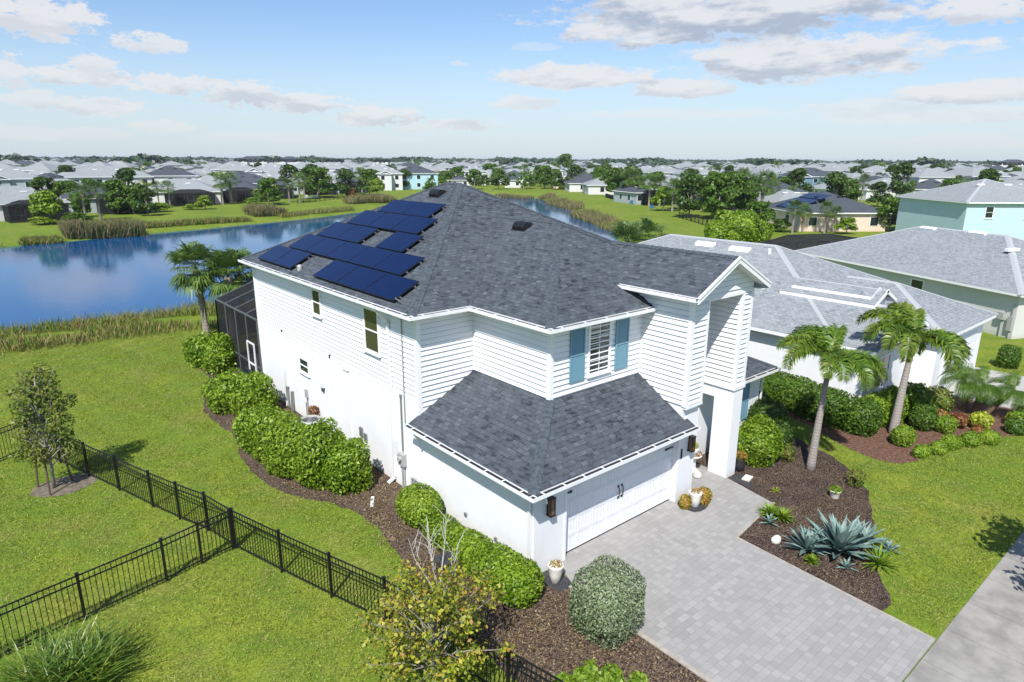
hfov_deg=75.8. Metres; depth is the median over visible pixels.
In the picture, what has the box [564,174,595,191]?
house
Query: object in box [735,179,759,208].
tree
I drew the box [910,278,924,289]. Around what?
window
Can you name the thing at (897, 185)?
tree
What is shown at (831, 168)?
house
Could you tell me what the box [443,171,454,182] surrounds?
tree
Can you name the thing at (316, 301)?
window
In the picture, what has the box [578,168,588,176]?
palm tree
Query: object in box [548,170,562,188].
tree
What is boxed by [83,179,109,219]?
palm tree
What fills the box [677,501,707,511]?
mulch gravel
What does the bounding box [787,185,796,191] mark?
palm tree
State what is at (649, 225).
palmetto
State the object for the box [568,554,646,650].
silver bush
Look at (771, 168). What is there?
house
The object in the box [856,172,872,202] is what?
palm tree
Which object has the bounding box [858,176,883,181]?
house
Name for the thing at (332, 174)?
house
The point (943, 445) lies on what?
hedge
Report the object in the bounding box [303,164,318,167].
tree
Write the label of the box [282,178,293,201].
palm tree
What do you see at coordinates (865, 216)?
house
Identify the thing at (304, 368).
window
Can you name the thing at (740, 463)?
potted plant
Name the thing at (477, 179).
tree
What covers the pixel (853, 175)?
house
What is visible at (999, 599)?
sidewalk
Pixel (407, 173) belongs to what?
tree
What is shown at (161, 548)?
fence
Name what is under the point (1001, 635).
sidewalk
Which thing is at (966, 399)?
palm tree
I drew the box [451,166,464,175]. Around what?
tree
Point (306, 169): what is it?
tree
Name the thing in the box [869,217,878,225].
window
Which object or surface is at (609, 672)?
leafy shrub
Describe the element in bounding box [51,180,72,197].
tree
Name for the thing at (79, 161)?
distant rooftops
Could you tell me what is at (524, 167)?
palm tree
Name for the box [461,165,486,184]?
house
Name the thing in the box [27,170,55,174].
house
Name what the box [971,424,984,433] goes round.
croton
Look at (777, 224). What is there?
tree
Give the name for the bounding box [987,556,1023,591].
sidewalk
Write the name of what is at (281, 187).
house
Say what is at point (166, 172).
house
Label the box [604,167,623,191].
tree
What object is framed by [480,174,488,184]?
tree
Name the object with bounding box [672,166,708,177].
house
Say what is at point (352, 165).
house
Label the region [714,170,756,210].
tree
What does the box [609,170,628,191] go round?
tree
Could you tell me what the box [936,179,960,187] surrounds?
tree
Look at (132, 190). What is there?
tree
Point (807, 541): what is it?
agave
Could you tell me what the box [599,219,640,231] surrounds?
reeds
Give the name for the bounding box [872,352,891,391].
window
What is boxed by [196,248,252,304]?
palm tree
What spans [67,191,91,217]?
tree
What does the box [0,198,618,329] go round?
lake water
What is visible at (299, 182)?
palm tree
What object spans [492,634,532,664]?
dry tuft
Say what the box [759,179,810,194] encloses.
house
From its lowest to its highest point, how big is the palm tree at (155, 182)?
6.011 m
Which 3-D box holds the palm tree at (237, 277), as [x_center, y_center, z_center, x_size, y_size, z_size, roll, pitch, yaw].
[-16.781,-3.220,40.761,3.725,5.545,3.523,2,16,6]
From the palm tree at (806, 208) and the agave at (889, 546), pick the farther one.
the palm tree at (806, 208)
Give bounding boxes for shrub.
[308,405,318,414]
[346,187,355,195]
[553,658,648,681]
[678,494,692,509]
[698,486,712,504]
[737,413,783,467]
[745,391,793,448]
[780,443,795,462]
[846,468,866,487]
[927,385,955,413]
[994,344,1022,369]
[1003,405,1023,423]
[1004,417,1023,435]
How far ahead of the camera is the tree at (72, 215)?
107.11 m
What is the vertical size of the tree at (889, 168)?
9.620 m
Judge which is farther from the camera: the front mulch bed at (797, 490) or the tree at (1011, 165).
the tree at (1011, 165)
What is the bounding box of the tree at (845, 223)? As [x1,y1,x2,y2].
[832,217,858,233]
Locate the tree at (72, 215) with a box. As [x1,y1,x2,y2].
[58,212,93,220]
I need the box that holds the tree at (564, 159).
[553,153,573,167]
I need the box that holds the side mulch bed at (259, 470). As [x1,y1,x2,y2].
[189,357,705,681]
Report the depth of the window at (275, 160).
432.01 m
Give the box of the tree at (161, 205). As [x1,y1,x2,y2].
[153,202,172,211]
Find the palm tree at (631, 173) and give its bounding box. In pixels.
[620,168,639,186]
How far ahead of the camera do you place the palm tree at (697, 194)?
141.79 m
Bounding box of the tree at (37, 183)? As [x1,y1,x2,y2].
[27,176,58,197]
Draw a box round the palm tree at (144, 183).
[139,180,150,186]
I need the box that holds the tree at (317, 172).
[305,167,334,197]
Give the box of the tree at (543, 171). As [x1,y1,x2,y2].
[535,165,552,188]
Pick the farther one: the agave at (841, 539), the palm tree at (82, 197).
the palm tree at (82, 197)
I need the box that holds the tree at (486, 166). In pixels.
[482,163,493,169]
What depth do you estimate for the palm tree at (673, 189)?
137.23 m
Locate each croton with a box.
[938,408,969,428]
[969,410,994,428]
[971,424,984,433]
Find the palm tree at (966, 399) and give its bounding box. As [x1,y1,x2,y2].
[937,363,986,411]
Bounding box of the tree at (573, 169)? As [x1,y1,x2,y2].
[564,164,581,180]
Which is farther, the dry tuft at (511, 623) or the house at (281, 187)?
the house at (281, 187)
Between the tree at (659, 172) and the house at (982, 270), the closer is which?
the house at (982, 270)
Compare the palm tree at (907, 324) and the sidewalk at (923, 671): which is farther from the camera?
the palm tree at (907, 324)
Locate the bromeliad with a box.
[854,542,906,573]
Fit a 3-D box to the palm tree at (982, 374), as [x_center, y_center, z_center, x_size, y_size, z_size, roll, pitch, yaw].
[20.084,2.213,28.352,2.045,2.056,1.963,-4,16,-15]
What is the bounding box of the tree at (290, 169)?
[278,164,298,181]
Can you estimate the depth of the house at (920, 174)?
215.87 m
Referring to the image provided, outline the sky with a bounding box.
[0,0,1023,161]
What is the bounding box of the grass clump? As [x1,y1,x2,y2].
[0,607,149,681]
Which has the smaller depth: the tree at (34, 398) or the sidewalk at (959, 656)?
the sidewalk at (959, 656)
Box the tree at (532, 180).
[524,175,535,188]
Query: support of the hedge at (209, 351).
on the side mulch bed at (259, 470)
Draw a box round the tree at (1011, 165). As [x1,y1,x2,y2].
[1005,164,1015,168]
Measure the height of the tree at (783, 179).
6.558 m
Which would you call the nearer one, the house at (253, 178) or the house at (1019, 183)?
the house at (1019, 183)
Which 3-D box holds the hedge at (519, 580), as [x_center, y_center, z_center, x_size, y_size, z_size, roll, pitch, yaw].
[-0.958,5.589,17.542,1.346,1.080,4.617,-12,20,-39]
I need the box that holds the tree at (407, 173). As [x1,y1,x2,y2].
[400,169,411,185]
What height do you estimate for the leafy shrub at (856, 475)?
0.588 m
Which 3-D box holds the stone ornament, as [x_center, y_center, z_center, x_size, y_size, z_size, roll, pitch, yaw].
[6.389,4.587,22.661,0.320,0.210,0.312,-12,20,-39]
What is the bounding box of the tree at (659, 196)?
[649,186,671,210]
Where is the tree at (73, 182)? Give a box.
[58,180,76,193]
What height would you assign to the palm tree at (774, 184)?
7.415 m
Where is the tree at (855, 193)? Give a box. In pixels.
[833,177,862,200]
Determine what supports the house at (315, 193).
on the ground at (674, 223)
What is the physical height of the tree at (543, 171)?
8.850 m
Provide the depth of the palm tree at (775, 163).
284.48 m
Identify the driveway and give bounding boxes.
[562,463,934,681]
[946,367,1023,408]
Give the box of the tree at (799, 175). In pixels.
[786,168,814,192]
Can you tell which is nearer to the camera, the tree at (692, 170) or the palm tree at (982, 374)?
the palm tree at (982, 374)
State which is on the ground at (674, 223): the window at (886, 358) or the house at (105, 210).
the house at (105, 210)
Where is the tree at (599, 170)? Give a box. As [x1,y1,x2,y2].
[592,167,608,179]
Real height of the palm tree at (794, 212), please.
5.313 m
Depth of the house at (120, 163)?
369.06 m
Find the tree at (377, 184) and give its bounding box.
[369,178,384,192]
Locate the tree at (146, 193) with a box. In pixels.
[132,187,158,215]
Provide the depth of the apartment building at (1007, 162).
454.11 m
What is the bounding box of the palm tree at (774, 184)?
[764,178,780,195]
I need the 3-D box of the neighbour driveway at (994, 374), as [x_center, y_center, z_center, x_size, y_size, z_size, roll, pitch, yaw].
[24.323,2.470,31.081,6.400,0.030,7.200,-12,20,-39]
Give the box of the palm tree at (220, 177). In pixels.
[212,173,229,204]
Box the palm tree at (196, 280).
[161,240,235,335]
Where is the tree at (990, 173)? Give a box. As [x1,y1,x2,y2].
[975,168,1001,180]
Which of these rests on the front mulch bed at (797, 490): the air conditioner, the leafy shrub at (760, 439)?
the leafy shrub at (760, 439)
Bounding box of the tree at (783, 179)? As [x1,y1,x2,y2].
[779,177,793,185]
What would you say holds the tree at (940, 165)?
on the ground at (674, 223)
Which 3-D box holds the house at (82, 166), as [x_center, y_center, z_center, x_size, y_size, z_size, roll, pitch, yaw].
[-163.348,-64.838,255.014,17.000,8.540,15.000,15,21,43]
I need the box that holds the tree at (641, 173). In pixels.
[623,165,643,176]
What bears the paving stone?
on the front mulch bed at (797, 490)
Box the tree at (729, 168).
[724,165,733,170]
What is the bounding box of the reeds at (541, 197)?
[494,192,555,199]
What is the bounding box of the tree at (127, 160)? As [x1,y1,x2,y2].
[122,158,132,162]
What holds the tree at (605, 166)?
on the ground at (674, 223)
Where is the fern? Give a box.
[803,553,819,566]
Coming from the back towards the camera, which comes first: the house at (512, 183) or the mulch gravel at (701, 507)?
the house at (512, 183)
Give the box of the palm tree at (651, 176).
[642,172,658,205]
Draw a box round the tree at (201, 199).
[194,195,212,208]
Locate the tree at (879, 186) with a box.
[865,181,893,206]
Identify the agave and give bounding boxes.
[760,513,778,526]
[782,524,830,557]
[796,508,881,559]
[836,557,858,571]
[846,519,889,552]
[879,537,903,554]
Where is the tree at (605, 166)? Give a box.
[599,164,611,168]
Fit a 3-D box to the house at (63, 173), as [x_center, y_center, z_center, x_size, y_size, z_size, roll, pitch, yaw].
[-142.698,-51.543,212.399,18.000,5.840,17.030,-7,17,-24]
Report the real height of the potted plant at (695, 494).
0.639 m
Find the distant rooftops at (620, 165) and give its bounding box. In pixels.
[0,158,1023,175]
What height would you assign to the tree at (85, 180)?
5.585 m
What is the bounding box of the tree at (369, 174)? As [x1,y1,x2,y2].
[356,168,379,193]
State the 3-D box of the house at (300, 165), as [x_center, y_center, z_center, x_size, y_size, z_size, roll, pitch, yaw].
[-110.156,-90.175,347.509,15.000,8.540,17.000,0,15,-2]
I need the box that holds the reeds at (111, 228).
[51,216,147,239]
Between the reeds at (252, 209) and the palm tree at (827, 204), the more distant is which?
the reeds at (252, 209)
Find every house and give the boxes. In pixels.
[0,162,16,168]
[0,167,39,187]
[0,186,70,222]
[15,162,57,172]
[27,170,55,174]
[28,179,87,189]
[37,173,65,178]
[57,172,72,175]
[60,182,152,214]
[64,166,153,184]
[73,162,99,170]
[93,161,115,165]
[108,161,138,167]
[146,165,197,181]
[148,179,221,205]
[188,171,212,177]
[190,169,211,174]
[195,175,222,185]
[210,162,254,172]
[215,182,780,571]
[217,161,247,166]
[217,178,258,202]
[220,163,252,173]
[228,171,248,179]
[236,174,263,184]
[245,163,295,176]
[258,179,294,198]
[259,171,294,179]
[265,173,292,180]
[289,179,339,194]
[293,162,307,169]
[319,162,352,171]
[327,171,338,178]
[336,177,366,192]
[342,162,362,167]
[364,164,395,170]
[376,167,403,190]
[397,165,438,189]
[419,163,445,170]
[434,162,456,170]
[450,175,468,185]
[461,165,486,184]
[499,170,528,183]
[505,176,520,187]
[506,169,527,172]
[531,164,563,174]
[551,175,565,188]
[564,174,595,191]
[581,177,613,194]
[612,186,661,205]
[635,179,672,189]
[639,165,652,170]
[639,234,997,396]
[642,165,680,175]
[645,175,680,182]
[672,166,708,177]
[694,196,744,210]
[738,166,786,178]
[747,189,802,211]
[751,164,782,169]
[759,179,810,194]
[760,226,1023,338]
[767,191,891,231]
[776,168,828,186]
[779,164,805,171]
[812,182,881,199]
[817,165,849,172]
[845,173,860,178]
[856,165,885,173]
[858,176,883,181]
[863,171,884,176]
[865,178,905,196]
[880,167,955,182]
[895,179,1023,239]
[905,179,943,191]
[945,167,1010,178]
[961,176,975,181]
[974,166,1001,171]
[1001,176,1023,180]
[1002,180,1023,187]
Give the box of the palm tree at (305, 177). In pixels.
[296,172,309,199]
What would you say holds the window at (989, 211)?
in the house at (989, 206)
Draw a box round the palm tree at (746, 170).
[737,167,754,180]
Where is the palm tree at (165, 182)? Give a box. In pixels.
[160,180,175,205]
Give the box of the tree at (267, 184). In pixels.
[251,177,283,204]
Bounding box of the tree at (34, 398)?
[2,361,84,495]
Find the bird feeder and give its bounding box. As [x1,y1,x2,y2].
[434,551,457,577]
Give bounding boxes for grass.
[789,365,1023,627]
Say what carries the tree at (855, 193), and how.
on the ground at (674, 223)
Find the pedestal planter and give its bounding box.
[692,442,702,473]
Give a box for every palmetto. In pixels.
[609,220,645,242]
[628,215,667,242]
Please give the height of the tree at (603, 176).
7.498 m
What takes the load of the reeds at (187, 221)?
on the ground at (674, 223)
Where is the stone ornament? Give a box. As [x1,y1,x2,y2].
[692,471,701,478]
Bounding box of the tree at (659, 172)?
[649,171,663,181]
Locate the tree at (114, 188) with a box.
[101,179,130,213]
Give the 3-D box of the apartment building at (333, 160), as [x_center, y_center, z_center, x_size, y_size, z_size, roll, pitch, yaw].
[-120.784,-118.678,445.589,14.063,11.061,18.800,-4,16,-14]
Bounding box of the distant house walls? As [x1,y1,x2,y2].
[14,164,1008,171]
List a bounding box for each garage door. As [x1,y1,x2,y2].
[566,443,672,552]
[937,330,977,387]
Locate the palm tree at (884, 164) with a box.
[873,160,886,166]
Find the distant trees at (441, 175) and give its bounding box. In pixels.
[20,163,1009,187]
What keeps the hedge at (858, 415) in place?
on the neighbour mulch bed at (878, 445)
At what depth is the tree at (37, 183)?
134.48 m
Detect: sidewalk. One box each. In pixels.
[904,660,964,681]
[922,629,1023,681]
[946,602,1023,664]
[968,578,1023,625]
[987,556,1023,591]
[1004,537,1023,563]
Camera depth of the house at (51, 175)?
197.39 m
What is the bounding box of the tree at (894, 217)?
[888,191,917,219]
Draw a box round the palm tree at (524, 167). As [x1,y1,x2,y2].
[517,163,530,188]
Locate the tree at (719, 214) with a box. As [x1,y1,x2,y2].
[714,209,731,219]
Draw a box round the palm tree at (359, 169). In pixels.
[353,167,365,191]
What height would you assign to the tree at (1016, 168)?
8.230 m
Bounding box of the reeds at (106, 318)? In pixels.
[0,241,642,337]
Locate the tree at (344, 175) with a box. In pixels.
[332,168,357,196]
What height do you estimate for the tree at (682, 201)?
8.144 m
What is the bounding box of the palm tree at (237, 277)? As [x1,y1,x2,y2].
[216,246,252,294]
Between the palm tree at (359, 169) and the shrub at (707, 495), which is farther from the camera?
the palm tree at (359, 169)
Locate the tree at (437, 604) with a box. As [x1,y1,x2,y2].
[351,558,515,681]
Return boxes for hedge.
[181,331,235,374]
[201,367,279,416]
[231,400,373,496]
[422,514,544,608]
[759,371,884,436]
[862,382,933,428]
[911,429,1001,458]
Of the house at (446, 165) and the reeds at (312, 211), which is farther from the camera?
the house at (446, 165)
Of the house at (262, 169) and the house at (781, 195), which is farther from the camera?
the house at (262, 169)
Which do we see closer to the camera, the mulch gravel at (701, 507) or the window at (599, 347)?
the window at (599, 347)
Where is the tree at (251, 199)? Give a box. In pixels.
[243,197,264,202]
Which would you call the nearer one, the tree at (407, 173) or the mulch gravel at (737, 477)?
the mulch gravel at (737, 477)
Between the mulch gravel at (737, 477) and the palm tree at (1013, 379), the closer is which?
the mulch gravel at (737, 477)
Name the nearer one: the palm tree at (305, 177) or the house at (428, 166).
the palm tree at (305, 177)
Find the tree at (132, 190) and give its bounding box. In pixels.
[118,184,143,213]
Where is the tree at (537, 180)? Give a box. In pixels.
[534,169,547,185]
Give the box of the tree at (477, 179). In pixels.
[465,169,483,187]
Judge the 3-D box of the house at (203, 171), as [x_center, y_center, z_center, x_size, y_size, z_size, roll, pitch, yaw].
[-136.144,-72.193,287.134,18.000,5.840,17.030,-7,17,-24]
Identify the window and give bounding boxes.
[233,159,271,166]
[274,159,305,161]
[298,355,309,377]
[310,287,322,318]
[323,159,343,161]
[362,305,381,357]
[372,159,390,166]
[583,187,612,191]
[586,321,611,378]
[808,217,817,225]
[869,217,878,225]
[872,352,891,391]
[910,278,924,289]
[984,206,994,218]
[993,162,1023,164]
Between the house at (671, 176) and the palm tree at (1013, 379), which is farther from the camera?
the house at (671, 176)
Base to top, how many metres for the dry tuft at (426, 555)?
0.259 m
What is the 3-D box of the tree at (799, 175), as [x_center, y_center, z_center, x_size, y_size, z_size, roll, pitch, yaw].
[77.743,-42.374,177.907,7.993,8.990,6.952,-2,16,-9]
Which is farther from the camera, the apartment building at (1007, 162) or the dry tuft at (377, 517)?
the apartment building at (1007, 162)
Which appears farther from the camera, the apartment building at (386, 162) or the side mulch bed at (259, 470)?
the apartment building at (386, 162)
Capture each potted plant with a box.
[547,559,563,583]
[689,488,702,506]
[735,450,747,471]
[829,484,842,498]
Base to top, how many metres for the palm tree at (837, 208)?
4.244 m
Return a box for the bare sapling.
[408,504,465,591]
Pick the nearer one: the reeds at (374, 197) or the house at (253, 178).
the reeds at (374, 197)
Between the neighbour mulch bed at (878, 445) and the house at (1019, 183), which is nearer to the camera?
the neighbour mulch bed at (878, 445)
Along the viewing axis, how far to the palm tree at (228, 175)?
154.94 m
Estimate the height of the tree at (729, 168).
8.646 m
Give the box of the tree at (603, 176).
[599,171,607,181]
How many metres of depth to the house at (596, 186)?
205.12 m
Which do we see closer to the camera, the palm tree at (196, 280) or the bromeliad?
the bromeliad
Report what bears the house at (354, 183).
on the ground at (674, 223)
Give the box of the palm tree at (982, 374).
[955,365,1003,412]
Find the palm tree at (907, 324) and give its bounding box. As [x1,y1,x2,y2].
[854,301,972,433]
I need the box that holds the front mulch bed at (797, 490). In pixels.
[696,436,890,610]
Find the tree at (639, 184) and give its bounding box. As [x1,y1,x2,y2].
[627,175,647,186]
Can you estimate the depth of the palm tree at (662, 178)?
153.38 m
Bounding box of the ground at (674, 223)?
[0,183,1023,681]
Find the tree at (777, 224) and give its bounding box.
[772,218,790,231]
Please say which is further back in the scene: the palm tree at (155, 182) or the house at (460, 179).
the house at (460, 179)
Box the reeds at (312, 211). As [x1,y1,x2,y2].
[276,205,354,217]
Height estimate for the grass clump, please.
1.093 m
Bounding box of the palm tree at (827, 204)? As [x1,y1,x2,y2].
[817,200,836,233]
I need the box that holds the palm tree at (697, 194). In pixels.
[695,185,707,210]
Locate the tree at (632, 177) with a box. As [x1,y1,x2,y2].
[623,166,641,186]
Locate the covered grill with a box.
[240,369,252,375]
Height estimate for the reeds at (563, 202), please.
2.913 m
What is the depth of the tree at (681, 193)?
143.71 m
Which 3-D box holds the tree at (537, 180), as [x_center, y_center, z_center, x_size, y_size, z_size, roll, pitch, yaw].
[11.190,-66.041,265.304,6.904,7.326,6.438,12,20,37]
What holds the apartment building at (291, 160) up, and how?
on the ground at (674, 223)
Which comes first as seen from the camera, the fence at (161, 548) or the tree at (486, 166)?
the fence at (161, 548)
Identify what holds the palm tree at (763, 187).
on the ground at (674, 223)
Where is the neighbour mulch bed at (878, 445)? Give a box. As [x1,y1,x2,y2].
[778,396,1020,463]
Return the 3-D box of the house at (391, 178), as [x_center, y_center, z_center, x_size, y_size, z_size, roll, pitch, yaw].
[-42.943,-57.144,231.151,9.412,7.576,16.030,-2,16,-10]
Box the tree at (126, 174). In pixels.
[112,167,147,187]
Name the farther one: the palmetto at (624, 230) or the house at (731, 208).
the house at (731, 208)
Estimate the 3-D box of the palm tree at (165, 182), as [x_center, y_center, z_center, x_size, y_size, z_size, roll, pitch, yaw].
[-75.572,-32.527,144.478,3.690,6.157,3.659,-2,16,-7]
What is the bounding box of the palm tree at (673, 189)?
[664,177,680,211]
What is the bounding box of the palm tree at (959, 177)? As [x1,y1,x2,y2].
[952,175,963,182]
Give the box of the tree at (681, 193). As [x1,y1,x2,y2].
[667,180,695,208]
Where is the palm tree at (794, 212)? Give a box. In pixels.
[783,198,803,233]
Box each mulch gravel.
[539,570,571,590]
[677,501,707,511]
[730,473,753,486]
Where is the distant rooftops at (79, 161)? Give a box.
[14,158,1004,169]
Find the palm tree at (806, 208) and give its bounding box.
[796,202,813,231]
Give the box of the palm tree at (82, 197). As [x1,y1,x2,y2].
[68,182,93,215]
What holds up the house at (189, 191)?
on the ground at (674, 223)
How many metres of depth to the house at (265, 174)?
244.19 m
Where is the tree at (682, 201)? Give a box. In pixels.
[672,175,706,216]
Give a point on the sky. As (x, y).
(828, 80)
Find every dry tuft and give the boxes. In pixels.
[362,497,382,507]
[363,509,389,526]
[378,529,407,547]
[401,553,433,571]
[487,608,530,637]
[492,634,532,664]
[524,617,555,641]
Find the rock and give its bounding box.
[771,535,780,543]
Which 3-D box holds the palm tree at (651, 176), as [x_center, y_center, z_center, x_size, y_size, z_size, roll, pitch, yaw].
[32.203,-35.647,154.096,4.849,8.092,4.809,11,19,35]
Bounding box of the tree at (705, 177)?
[698,176,708,197]
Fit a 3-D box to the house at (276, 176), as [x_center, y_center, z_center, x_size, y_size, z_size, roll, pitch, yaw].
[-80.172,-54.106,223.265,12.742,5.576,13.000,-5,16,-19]
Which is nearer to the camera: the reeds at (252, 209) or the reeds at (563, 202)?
the reeds at (252, 209)
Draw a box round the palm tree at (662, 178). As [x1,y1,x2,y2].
[653,175,667,205]
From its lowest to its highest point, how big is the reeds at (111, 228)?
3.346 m
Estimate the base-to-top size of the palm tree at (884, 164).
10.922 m
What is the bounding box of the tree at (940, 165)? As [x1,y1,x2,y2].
[936,163,944,167]
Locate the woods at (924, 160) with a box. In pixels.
[0,153,992,167]
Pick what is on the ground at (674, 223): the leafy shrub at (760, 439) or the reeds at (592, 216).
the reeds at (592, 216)
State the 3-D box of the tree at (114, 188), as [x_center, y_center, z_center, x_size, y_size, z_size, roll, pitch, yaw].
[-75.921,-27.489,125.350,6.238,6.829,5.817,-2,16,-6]
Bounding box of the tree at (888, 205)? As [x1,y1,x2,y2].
[875,196,899,231]
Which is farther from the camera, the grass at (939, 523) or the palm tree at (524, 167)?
the palm tree at (524, 167)
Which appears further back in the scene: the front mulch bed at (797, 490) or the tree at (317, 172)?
the tree at (317, 172)
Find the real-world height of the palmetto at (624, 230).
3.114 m
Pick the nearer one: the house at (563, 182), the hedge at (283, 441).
the hedge at (283, 441)
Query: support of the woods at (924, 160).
on the ground at (674, 223)
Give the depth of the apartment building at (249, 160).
408.75 m
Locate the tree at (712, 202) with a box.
[700,171,740,211]
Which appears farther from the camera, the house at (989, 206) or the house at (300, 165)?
the house at (300, 165)
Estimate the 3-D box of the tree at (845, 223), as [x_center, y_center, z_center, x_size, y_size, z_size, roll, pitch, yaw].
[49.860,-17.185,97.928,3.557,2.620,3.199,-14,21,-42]
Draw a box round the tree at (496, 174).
[487,168,509,188]
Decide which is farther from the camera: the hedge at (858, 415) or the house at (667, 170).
the house at (667, 170)
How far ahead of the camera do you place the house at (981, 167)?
324.29 m
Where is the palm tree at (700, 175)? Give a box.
[690,173,705,199]
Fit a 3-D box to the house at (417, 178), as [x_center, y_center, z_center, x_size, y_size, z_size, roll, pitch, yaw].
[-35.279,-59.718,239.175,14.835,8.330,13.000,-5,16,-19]
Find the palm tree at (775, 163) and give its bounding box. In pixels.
[771,162,782,167]
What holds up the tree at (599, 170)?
on the ground at (674, 223)
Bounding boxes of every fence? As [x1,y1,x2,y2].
[0,423,29,458]
[0,508,234,654]
[25,423,563,681]
[297,194,344,203]
[605,193,613,199]
[679,211,710,224]
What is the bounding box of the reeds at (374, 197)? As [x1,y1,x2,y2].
[340,192,398,203]
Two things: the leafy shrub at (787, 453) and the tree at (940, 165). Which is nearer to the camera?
the leafy shrub at (787, 453)
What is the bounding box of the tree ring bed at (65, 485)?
[29,473,97,497]
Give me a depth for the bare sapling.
15.77 m
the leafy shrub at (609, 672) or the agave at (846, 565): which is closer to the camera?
the leafy shrub at (609, 672)
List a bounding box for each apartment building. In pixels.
[233,156,272,166]
[274,156,305,164]
[323,158,343,162]
[372,158,390,166]
[992,159,1023,167]
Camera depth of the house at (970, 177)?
221.53 m
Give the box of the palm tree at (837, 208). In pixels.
[828,206,842,232]
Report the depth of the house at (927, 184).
187.91 m
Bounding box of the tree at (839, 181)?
[821,171,851,199]
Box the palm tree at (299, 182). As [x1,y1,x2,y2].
[290,171,305,201]
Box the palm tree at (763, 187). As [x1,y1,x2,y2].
[748,167,776,211]
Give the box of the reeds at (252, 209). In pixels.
[241,203,287,216]
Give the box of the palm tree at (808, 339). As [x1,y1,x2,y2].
[776,322,889,470]
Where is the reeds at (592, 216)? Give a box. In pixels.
[569,207,617,225]
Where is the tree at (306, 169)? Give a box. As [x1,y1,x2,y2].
[298,166,315,194]
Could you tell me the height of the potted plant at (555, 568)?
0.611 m
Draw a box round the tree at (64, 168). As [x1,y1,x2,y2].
[54,165,75,173]
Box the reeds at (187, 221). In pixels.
[142,216,253,227]
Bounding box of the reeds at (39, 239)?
[1,234,64,245]
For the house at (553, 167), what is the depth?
303.94 m
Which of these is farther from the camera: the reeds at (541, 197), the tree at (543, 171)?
the tree at (543, 171)
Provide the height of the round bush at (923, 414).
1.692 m
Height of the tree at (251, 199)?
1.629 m
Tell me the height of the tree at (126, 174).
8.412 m
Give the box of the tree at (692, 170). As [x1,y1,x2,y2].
[680,168,702,175]
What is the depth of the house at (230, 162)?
384.94 m
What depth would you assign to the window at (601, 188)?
204.96 m
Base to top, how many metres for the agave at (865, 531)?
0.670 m
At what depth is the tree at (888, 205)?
100.50 m
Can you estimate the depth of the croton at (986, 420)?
26.74 m
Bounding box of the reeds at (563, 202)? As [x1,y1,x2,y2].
[545,195,584,210]
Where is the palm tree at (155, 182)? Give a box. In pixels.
[150,180,165,202]
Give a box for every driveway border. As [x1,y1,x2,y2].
[568,585,714,681]
[736,502,935,639]
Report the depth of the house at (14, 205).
111.22 m
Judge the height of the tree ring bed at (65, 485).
0.001 m
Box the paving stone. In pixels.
[742,474,752,481]
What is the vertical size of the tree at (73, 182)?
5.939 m
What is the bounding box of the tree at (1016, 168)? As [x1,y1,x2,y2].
[1010,167,1021,171]
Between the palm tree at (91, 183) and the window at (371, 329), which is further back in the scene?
the palm tree at (91, 183)
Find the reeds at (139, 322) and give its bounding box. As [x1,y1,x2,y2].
[0,303,215,353]
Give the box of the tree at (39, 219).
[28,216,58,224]
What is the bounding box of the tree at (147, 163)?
[142,161,150,166]
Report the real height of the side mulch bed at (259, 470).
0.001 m
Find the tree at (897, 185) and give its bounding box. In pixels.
[886,162,916,193]
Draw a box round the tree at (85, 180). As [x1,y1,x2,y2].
[80,178,93,184]
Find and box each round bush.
[395,482,443,529]
[703,209,773,242]
[890,424,917,447]
[907,387,938,431]
[934,414,959,433]
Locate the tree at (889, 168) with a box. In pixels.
[885,164,897,171]
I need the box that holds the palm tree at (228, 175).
[222,171,238,203]
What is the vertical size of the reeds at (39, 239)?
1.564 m
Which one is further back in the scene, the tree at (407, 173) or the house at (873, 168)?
the house at (873, 168)
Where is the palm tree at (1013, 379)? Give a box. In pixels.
[983,370,1023,413]
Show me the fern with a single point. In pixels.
(812, 559)
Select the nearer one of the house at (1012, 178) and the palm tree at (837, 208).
the palm tree at (837, 208)
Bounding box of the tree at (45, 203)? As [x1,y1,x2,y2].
[27,190,63,223]
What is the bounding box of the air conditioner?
[301,415,323,426]
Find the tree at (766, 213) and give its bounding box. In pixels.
[744,200,775,221]
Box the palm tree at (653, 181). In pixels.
[646,174,661,190]
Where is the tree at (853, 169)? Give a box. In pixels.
[850,166,863,173]
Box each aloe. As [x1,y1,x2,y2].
[756,500,781,521]
[772,506,793,523]
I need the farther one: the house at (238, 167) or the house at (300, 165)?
the house at (300, 165)
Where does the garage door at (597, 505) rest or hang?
in the house at (541, 390)

